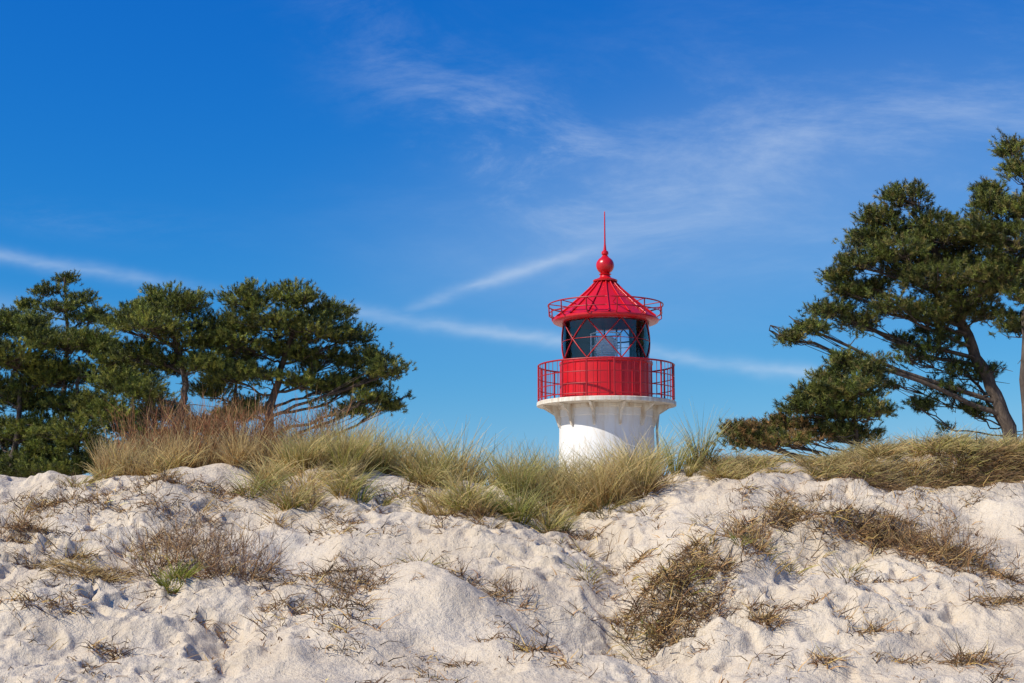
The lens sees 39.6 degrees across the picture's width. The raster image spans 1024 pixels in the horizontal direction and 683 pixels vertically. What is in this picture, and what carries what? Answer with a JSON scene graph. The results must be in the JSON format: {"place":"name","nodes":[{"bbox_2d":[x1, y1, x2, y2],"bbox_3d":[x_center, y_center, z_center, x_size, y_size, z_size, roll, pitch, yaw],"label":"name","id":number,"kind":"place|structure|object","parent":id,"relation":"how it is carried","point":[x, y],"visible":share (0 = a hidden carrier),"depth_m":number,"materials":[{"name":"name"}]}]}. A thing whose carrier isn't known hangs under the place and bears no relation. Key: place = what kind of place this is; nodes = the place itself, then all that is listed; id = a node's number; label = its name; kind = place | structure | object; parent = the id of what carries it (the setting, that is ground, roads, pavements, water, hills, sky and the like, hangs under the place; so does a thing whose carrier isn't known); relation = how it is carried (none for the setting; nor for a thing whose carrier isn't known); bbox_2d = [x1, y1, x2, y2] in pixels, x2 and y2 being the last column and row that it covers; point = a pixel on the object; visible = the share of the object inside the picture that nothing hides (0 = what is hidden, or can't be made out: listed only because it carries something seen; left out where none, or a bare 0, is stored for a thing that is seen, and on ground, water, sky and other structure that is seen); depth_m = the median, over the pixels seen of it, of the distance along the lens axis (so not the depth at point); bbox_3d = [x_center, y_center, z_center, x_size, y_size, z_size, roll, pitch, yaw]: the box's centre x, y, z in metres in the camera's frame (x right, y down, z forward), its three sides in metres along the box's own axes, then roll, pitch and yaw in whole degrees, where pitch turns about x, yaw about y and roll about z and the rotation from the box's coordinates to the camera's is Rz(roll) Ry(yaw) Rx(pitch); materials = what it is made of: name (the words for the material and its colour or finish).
{"place":"outdoors","nodes":[
{"label":"outdoors","id":0,"kind":"place"},
{"bbox_2d":[0,449,1023,682],"bbox_3d":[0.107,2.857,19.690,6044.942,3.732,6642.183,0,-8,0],"label":"sand dune","id":1,"kind":"structure","parent":0,"point":[445,612],"depth_m":18.23,"materials":[{"name":"beige sand"}]},
{"bbox_2d":[0,504,53,547],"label":"dry shrub","id":2,"kind":"object","parent":1,"relation":"on","point":[10,535],"visible":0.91,"depth_m":20.04,"materials":[{"name":"brown plant"}]},
{"bbox_2d":[0,303,86,474],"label":"pine tree","id":3,"kind":"object","parent":1,"relation":"on","point":[18,394],"visible":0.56,"depth_m":41.87,"materials":[{"name":"green plant"}]},
{"bbox_2d":[12,267,112,421],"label":"pine tree","id":4,"kind":"object","parent":1,"relation":"on","point":[44,288],"visible":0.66,"depth_m":46.09,"materials":[{"name":"green plant"}]},
{"bbox_2d":[0,322,139,477],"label":"pine tree","id":5,"kind":"object","parent":1,"relation":"on","point":[72,402],"visible":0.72,"depth_m":41.22,"materials":[{"name":"green plant"}]},
{"bbox_2d":[83,364,213,457],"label":"pine tree","id":6,"kind":"object","parent":1,"relation":"on","point":[157,375],"visible":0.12,"depth_m":43.53,"materials":[{"name":"green plant"}]},
{"bbox_2d":[80,278,230,438],"bbox_3d":[-9.888,1.774,39.748,4.420,7.246,3.802,-7,-10,39],"label":"pine tree","id":7,"kind":"object","parent":1,"relation":"on","point":[155,311],"visible":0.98,"depth_m":39.45,"materials":[{"name":"green plant"}]},
{"bbox_2d":[124,426,198,453],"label":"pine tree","id":8,"kind":"object","parent":1,"relation":"on","point":[156,434],"depth_m":41.87,"materials":[{"name":"green plant"}]},
{"bbox_2d":[0,446,329,522],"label":"dry shrub","id":9,"kind":"object","parent":1,"relation":"on","point":[135,484],"visible":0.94,"depth_m":21.69,"materials":[{"name":"brown plant"}]},
{"bbox_2d":[90,500,294,585],"bbox_3d":[-4.328,2.706,19.127,2.970,1.253,2.354,0,-8,0],"label":"dry shrub","id":10,"kind":"object","parent":1,"relation":"on","point":[217,549],"visible":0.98,"depth_m":19.11,"materials":[{"name":"brown plant"}]},
{"bbox_2d":[179,348,276,432],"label":"pine tree","id":11,"kind":"object","parent":1,"relation":"on","point":[208,392],"visible":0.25,"depth_m":41.48,"materials":[{"name":"green plant"}]},
{"bbox_2d":[93,382,387,467],"bbox_3d":[-4.789,1.614,25.419,5.278,1.864,3.375,0,-8,0],"label":"sea buckthorn thicket","id":12,"kind":"object","parent":1,"relation":"on","point":[224,426],"visible":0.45,"depth_m":24.87,"materials":[{"name":"brown plant"}]},
{"bbox_2d":[186,276,417,439],"bbox_3d":[-5.915,1.843,40.064,6.606,7.297,3.794,0,-8,0],"label":"pine tree","id":13,"kind":"object","parent":1,"relation":"on","point":[296,327],"visible":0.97,"depth_m":39.98,"materials":[{"name":"green plant"}]},
{"bbox_2d":[298,551,537,615],"bbox_3d":[-1.312,3.098,18.439,3.206,0.885,1.317,3,-9,-21],"label":"dry shrub","id":14,"kind":"object","parent":1,"relation":"on","point":[441,555],"visible":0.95,"depth_m":18.50,"materials":[{"name":"brown plant"}]},
{"bbox_2d":[0,460,1023,682],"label":"dead grass debris","id":15,"kind":"object","parent":1,"relation":"on","point":[864,530],"visible":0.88,"depth_m":18.86,"materials":[{"name":"brown plant"}]},
{"bbox_2d":[5,400,1023,658],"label":"dune grass","id":16,"kind":"structure","parent":1,"relation":"on","point":[535,484],"depth_m":23.32,"materials":[{"name":"plant"}]},
{"bbox_2d":[429,495,619,561],"bbox_3d":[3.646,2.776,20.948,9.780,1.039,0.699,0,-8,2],"label":"dry shrub","id":17,"kind":"object","parent":1,"relation":"on","point":[460,510],"visible":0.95,"depth_m":21.01,"materials":[{"name":"brown plant"}]},
{"bbox_2d":[537,211,675,473],"bbox_3d":[2.330,0.755,35.213,3.440,8.174,3.490,0,-8,0],"label":"lighthouse","id":18,"kind":"object","parent":1,"relation":"on","point":[606,392],"visible":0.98,"depth_m":34.33,"materials":[{"name":"white paint"}]},
{"bbox_2d":[710,342,898,458],"bbox_3d":[6.754,2.020,32.877,4.434,4.082,2.776,0,-8,0],"label":"pine tree","id":19,"kind":"object","parent":1,"relation":"on","point":[826,391],"visible":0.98,"depth_m":32.70,"materials":[{"name":"green plant"}]},
{"bbox_2d":[687,466,1022,580],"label":"dry shrub","id":20,"kind":"object","parent":1,"relation":"on","point":[965,539],"visible":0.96,"depth_m":20.04,"materials":[{"name":"brown plant"}]},
{"bbox_2d":[769,177,1022,439],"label":"pine tree","id":21,"kind":"object","parent":1,"relation":"on","point":[940,251],"visible":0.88,"depth_m":36.15,"materials":[{"name":"green plant"}]},
{"bbox_2d":[877,317,1020,436],"bbox_3d":[11.297,1.922,36.447,4.008,5.424,2.117,0,-8,0],"label":"pine tree","id":22,"kind":"object","parent":1,"relation":"on","point":[954,370],"visible":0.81,"depth_m":36.44,"materials":[{"name":"green plant"}]},
{"bbox_2d":[949,126,1023,438],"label":"pine tree","id":23,"kind":"object","parent":1,"relation":"on","point":[989,196],"visible":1,"depth_m":34.52,"materials":[{"name":"green plant"}]},
{"bbox_2d":[0,0,1023,485],"label":"sky","id":24,"kind":"structure","parent":0,"point":[451,170],"materials":[{"name":"blue"}]}
]}

